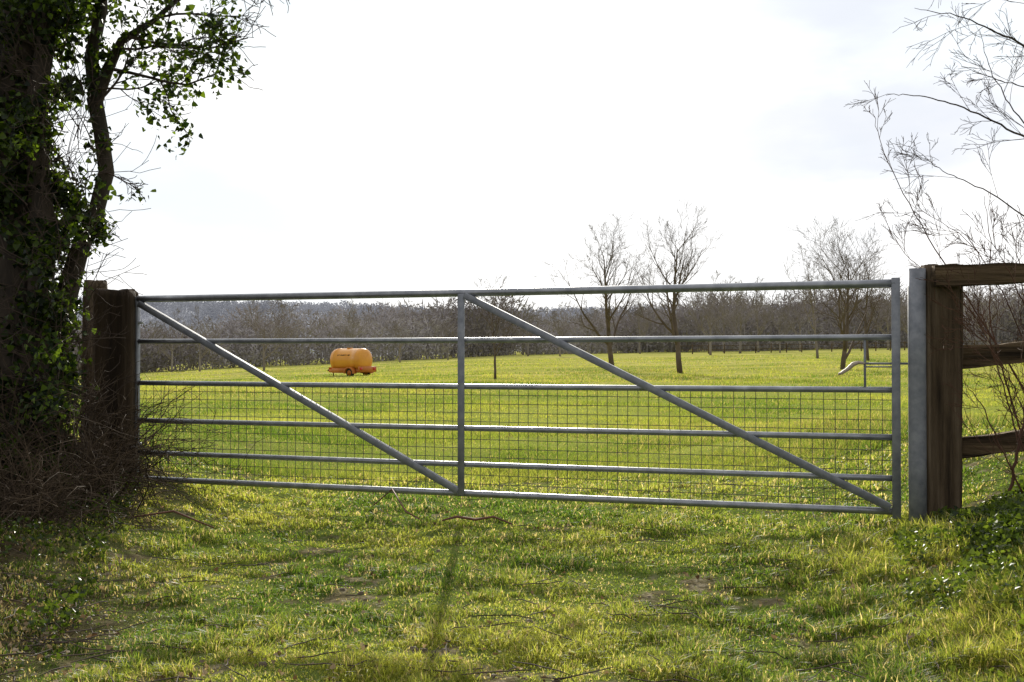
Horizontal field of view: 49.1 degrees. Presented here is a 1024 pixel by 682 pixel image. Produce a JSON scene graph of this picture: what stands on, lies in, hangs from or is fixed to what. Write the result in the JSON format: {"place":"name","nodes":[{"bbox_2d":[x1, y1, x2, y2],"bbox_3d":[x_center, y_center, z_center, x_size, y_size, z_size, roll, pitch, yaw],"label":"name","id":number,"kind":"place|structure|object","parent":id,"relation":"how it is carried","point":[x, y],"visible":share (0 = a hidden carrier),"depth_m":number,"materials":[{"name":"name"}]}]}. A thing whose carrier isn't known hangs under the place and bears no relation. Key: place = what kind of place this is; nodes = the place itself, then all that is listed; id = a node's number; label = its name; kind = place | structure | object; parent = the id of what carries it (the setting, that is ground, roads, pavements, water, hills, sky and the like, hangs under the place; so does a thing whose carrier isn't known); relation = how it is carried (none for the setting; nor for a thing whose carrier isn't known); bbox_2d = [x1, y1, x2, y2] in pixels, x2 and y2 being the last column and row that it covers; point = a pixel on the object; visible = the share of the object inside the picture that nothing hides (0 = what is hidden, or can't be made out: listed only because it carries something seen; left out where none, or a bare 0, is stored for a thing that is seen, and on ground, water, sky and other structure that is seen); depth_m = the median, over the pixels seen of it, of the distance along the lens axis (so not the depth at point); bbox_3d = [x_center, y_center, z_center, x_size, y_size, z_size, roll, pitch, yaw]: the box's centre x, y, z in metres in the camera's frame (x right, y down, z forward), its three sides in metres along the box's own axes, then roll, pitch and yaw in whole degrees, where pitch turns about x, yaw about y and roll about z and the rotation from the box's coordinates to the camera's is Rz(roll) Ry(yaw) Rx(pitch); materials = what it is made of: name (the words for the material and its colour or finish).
{"place":"outdoors","nodes":[
{"label":"outdoors","id":0,"kind":"place"},
{"bbox_2d":[0,348,1023,681],"bbox_3d":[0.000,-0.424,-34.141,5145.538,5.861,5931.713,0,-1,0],"label":"ground","id":1,"kind":"structure","parent":0,"point":[692,582],"depth_m":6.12,"materials":[{"name":"green plant"}]},
{"bbox_2d":[0,468,140,669],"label":"ground cover","id":2,"kind":"object","parent":1,"relation":"on","point":[71,599],"visible":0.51,"depth_m":4.78,"materials":[{"name":"green plant"}]},
{"bbox_2d":[80,280,107,451],"bbox_3d":[-2.785,0.408,7.447,0.144,1.631,0.157,0,-1,11],"label":"fence post","id":3,"kind":"object","parent":1,"relation":"on","point":[95,284],"visible":0.16,"depth_m":7.39,"materials":[{"name":"brown wood"}]},
{"bbox_2d":[93,289,138,473],"bbox_3d":[-2.529,0.441,7.164,0.244,1.557,0.213,0,-1,7],"label":"gate post","id":4,"kind":"object","parent":1,"relation":"on","point":[125,298],"visible":0.47,"depth_m":7.08,"materials":[{"name":"brown wood"}]},
{"bbox_2d":[135,277,907,518],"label":"field gate","id":5,"kind":"structure","parent":4,"relation":"attached to","point":[659,391],"depth_m":6.26,"materials":[{"name":"metal"}]},
{"bbox_2d":[0,295,268,545],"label":"undergrowth","id":6,"kind":"object","parent":1,"relation":"on","point":[44,500],"visible":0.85,"depth_m":5.83,"materials":[{"name":"brown plant"}]},
{"bbox_2d":[0,0,289,499],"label":"ivy tree","id":7,"kind":"object","parent":1,"relation":"on","point":[37,192],"visible":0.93,"depth_m":6.16,"materials":[{"name":"green plant"}]},
{"bbox_2d":[145,308,186,371],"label":"bare tree","id":8,"kind":"object","parent":1,"relation":"on","point":[171,345],"visible":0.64,"depth_m":111.95,"materials":[{"name":"brown plant"}]},
{"bbox_2d":[132,510,214,527],"bbox_3d":[-1.779,0.926,5.826,0.456,0.105,0.080,0,-1,6],"label":"fallen branch","id":9,"kind":"object","parent":1,"relation":"on","point":[179,513],"visible":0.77,"depth_m":5.81,"materials":[{"name":"brown wood"}]},
{"bbox_2d":[186,305,219,371],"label":"bare tree","id":10,"kind":"object","parent":1,"relation":"on","point":[199,331],"visible":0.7,"depth_m":107.88,"materials":[{"name":"brown plant"}]},
{"bbox_2d":[233,300,305,370],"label":"bare tree","id":11,"kind":"object","parent":1,"relation":"on","point":[270,332],"visible":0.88,"depth_m":95.89,"materials":[{"name":"brown plant"}]},
{"bbox_2d":[328,348,375,375],"bbox_3d":[-9.251,1.202,63.128,3.011,1.640,1.700,-1,-1,34],"label":"water bowser","id":12,"kind":"object","parent":1,"relation":"on","point":[349,361],"visible":0.98,"depth_m":62.40,"materials":[{"name":"orange paint"}]},
{"bbox_2d":[336,301,372,347],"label":"bare tree","id":13,"kind":"object","parent":1,"relation":"on","point":[346,331],"visible":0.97,"depth_m":118.06,"materials":[{"name":"brown plant"}]},
{"bbox_2d":[371,488,421,520],"bbox_3d":[-0.678,0.931,6.486,0.022,0.142,0.696,0,-1,-30],"label":"fallen branch","id":14,"kind":"object","parent":1,"relation":"on","point":[399,502],"visible":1,"depth_m":6.43,"materials":[{"name":"brown wood"}]},
{"bbox_2d":[386,311,409,362],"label":"bare tree","id":15,"kind":"object","parent":1,"relation":"on","point":[399,336],"visible":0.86,"depth_m":127.74,"materials":[{"name":"brown plant"}]},
{"bbox_2d":[433,312,457,359],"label":"bare tree","id":16,"kind":"object","parent":1,"relation":"on","point":[447,330],"visible":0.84,"depth_m":135.02,"materials":[{"name":"brown plant"}]},
{"bbox_2d":[0,488,899,681],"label":"soil clods","id":17,"kind":"object","parent":1,"relation":"on","point":[263,663],"visible":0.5,"depth_m":3.86,"materials":[{"name":"brown soil"}]},
{"bbox_2d":[442,515,511,524],"bbox_3d":[-0.188,0.972,6.099,0.385,0.043,0.063,0,-1,4],"label":"fallen branch","id":18,"kind":"object","parent":1,"relation":"on","point":[472,519],"visible":1,"depth_m":6.09,"materials":[{"name":"brown wood"}]},
{"bbox_2d":[466,274,518,378],"bbox_3d":[-0.825,-0.561,47.237,2.744,4.496,2.620,0,-1,0],"label":"bare tree","id":19,"kind":"object","parent":1,"relation":"on","point":[493,331],"visible":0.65,"depth_m":47.14,"materials":[{"name":"brown plant"}]},
{"bbox_2d":[0,433,1023,681],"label":"leaf litter","id":20,"kind":"object","parent":1,"relation":"on","point":[362,645],"visible":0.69,"depth_m":3.83,"materials":[{"name":"brown plant"}]},
{"bbox_2d":[509,301,541,355],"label":"bare tree","id":21,"kind":"object","parent":1,"relation":"on","point":[527,335],"visible":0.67,"depth_m":149.91,"materials":[{"name":"brown plant"}]},
{"bbox_2d":[70,273,1023,371],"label":"wood","id":22,"kind":"object","parent":1,"relation":"on","point":[477,325],"visible":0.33,"depth_m":170.41,"materials":[{"name":"brown plant"}]},
{"bbox_2d":[73,328,1022,372],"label":"hedge","id":23,"kind":"object","parent":1,"relation":"on","point":[547,349],"visible":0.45,"depth_m":154.10,"materials":[{"name":"brown plant"}]},
{"bbox_2d":[545,302,571,355],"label":"bare tree","id":24,"kind":"object","parent":1,"relation":"on","point":[558,324],"visible":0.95,"depth_m":139.79,"materials":[{"name":"brown plant"}]},
{"bbox_2d":[577,298,604,352],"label":"bare tree","id":25,"kind":"object","parent":1,"relation":"on","point":[589,325],"visible":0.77,"depth_m":154.75,"materials":[{"name":"brown plant"}]},
{"bbox_2d":[533,212,665,364],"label":"bare tree","id":26,"kind":"object","parent":1,"relation":"on","point":[607,309],"visible":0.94,"depth_m":67.17,"materials":[{"name":"brown plant"}]},
{"bbox_2d":[625,293,653,353],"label":"bare tree","id":27,"kind":"object","parent":1,"relation":"on","point":[646,326],"visible":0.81,"depth_m":159.44,"materials":[{"name":"brown plant"}]},
{"bbox_2d":[621,198,722,372],"bbox_3d":[7.662,-2.660,56.014,5.330,8.705,5.071,1,-1,-38],"label":"bare tree","id":28,"kind":"object","parent":1,"relation":"on","point":[674,330],"visible":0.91,"depth_m":55.45,"materials":[{"name":"brown plant"}]},
{"bbox_2d":[681,270,729,354],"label":"bare tree","id":29,"kind":"object","parent":1,"relation":"on","point":[708,310],"visible":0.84,"depth_m":129.95,"materials":[{"name":"brown plant"}]},
{"bbox_2d":[694,274,745,352],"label":"bare tree","id":30,"kind":"object","parent":1,"relation":"on","point":[717,323],"visible":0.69,"depth_m":169.82,"materials":[{"name":"brown plant"}]},
{"bbox_2d":[721,281,763,353],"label":"bare tree","id":31,"kind":"object","parent":1,"relation":"on","point":[734,318],"visible":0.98,"depth_m":150.12,"materials":[{"name":"brown plant"}]},
{"bbox_2d":[736,276,775,351],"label":"bare tree","id":32,"kind":"object","parent":1,"relation":"on","point":[763,315],"visible":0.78,"depth_m":164.13,"materials":[{"name":"brown plant"}]},
{"bbox_2d":[768,294,793,352],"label":"bare tree","id":33,"kind":"object","parent":1,"relation":"on","point":[781,320],"visible":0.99,"depth_m":149.72,"materials":[{"name":"brown plant"}]},
{"bbox_2d":[776,280,815,350],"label":"bare tree","id":34,"kind":"object","parent":1,"relation":"on","point":[794,314],"visible":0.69,"depth_m":170.03,"materials":[{"name":"brown plant"}]},
{"bbox_2d":[781,242,845,358],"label":"bare tree","id":35,"kind":"object","parent":1,"relation":"on","point":[811,300],"visible":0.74,"depth_m":91.75,"materials":[{"name":"brown plant"}]},
{"bbox_2d":[786,216,904,369],"bbox_3d":[17.356,-2.626,58.475,6.184,8.394,9.659,0,-1,19],"label":"bare tree","id":36,"kind":"object","parent":1,"relation":"on","point":[845,330],"visible":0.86,"depth_m":58.06,"materials":[{"name":"brown plant"}]},
{"bbox_2d":[817,229,890,360],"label":"bare tree","id":37,"kind":"object","parent":1,"relation":"on","point":[867,348],"visible":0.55,"depth_m":74.97,"materials":[{"name":"brown plant"}]},
{"bbox_2d":[692,340,1015,353],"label":"field fence","id":38,"kind":"object","parent":1,"relation":"on","point":[801,344],"visible":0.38,"depth_m":154.67,"materials":[{"name":"brown wood"}]},
{"bbox_2d":[861,290,907,349],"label":"bare tree","id":39,"kind":"object","parent":1,"relation":"on","point":[886,316],"visible":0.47,"depth_m":170.00,"materials":[{"name":"brown plant"}]},
{"bbox_2d":[884,295,907,333],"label":"bare tree","id":40,"kind":"object","parent":1,"relation":"on","point":[902,311],"visible":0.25,"depth_m":149.72,"materials":[{"name":"brown plant"}]},
{"bbox_2d":[908,268,926,523],"bbox_3d":[2.025,0.393,5.595,0.086,1.510,0.086,0,-1,0],"label":"steel post","id":41,"kind":"object","parent":1,"relation":"on","point":[917,442],"visible":0.78,"depth_m":5.56,"materials":[{"name":"grey metal"}]},
{"bbox_2d":[844,0,1023,235],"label":"bare tree","id":42,"kind":"object","parent":1,"relation":"on","point":[995,79],"visible":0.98,"depth_m":6.36,"materials":[{"name":"brown plant"}]},
{"bbox_2d":[856,80,1023,496],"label":"shrub","id":43,"kind":"object","parent":1,"relation":"on","point":[979,320],"visible":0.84,"depth_m":5.91,"materials":[{"name":"brown plant"}]},
{"bbox_2d":[920,263,962,520],"bbox_3d":[2.164,0.404,5.656,0.197,1.589,0.197,0,-1,7],"label":"gate post","id":44,"kind":"object","parent":1,"relation":"on","point":[944,461],"visible":0.48,"depth_m":5.57,"materials":[{"name":"brown wood"}]},
{"bbox_2d":[892,464,1023,681],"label":"ground cover","id":45,"kind":"object","parent":1,"relation":"on","point":[903,537],"visible":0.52,"depth_m":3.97,"materials":[{"name":"green plant"}]},
{"bbox_2d":[931,263,1023,458],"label":"wooden fence","id":46,"kind":"object","parent":1,"relation":"on","point":[995,274],"visible":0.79,"depth_m":5.63,"materials":[{"name":"brown wood"}]},
{"bbox_2d":[963,285,1002,344],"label":"bare tree","id":47,"kind":"object","parent":1,"relation":"on","point":[995,302],"visible":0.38,"depth_m":150.21,"materials":[{"name":"brown plant"}]},
{"bbox_2d":[48,0,1023,313],"label":"sky","id":48,"kind":"structure","parent":0,"point":[383,145],"materials":[{"name":"white"}]},
{"bbox_2d":[76,311,1003,359],"bbox_3d":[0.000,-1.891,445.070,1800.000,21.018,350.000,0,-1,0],"label":"hill","id":49,"kind":"structure","parent":0,"point":[151,318],"depth_m":380.20,"materials":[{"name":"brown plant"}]},
{"bbox_2d":[77,295,1017,356],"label":"wood","id":50,"kind":"object","parent":49,"relation":"on","point":[213,308],"visible":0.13,"depth_m":390.88,"materials":[{"name":"brown plant"}]},
{"bbox_2d":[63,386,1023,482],"bbox_3d":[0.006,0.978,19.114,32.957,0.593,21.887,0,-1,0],"label":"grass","id":51,"kind":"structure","parent":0,"point":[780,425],"depth_m":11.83,"materials":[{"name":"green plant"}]},
{"bbox_2d":[70,353,1023,393],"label":"grass","id":52,"kind":"structure","parent":0,"point":[728,380],"depth_m":49.09,"materials":[{"name":"green plant"}]}
]}

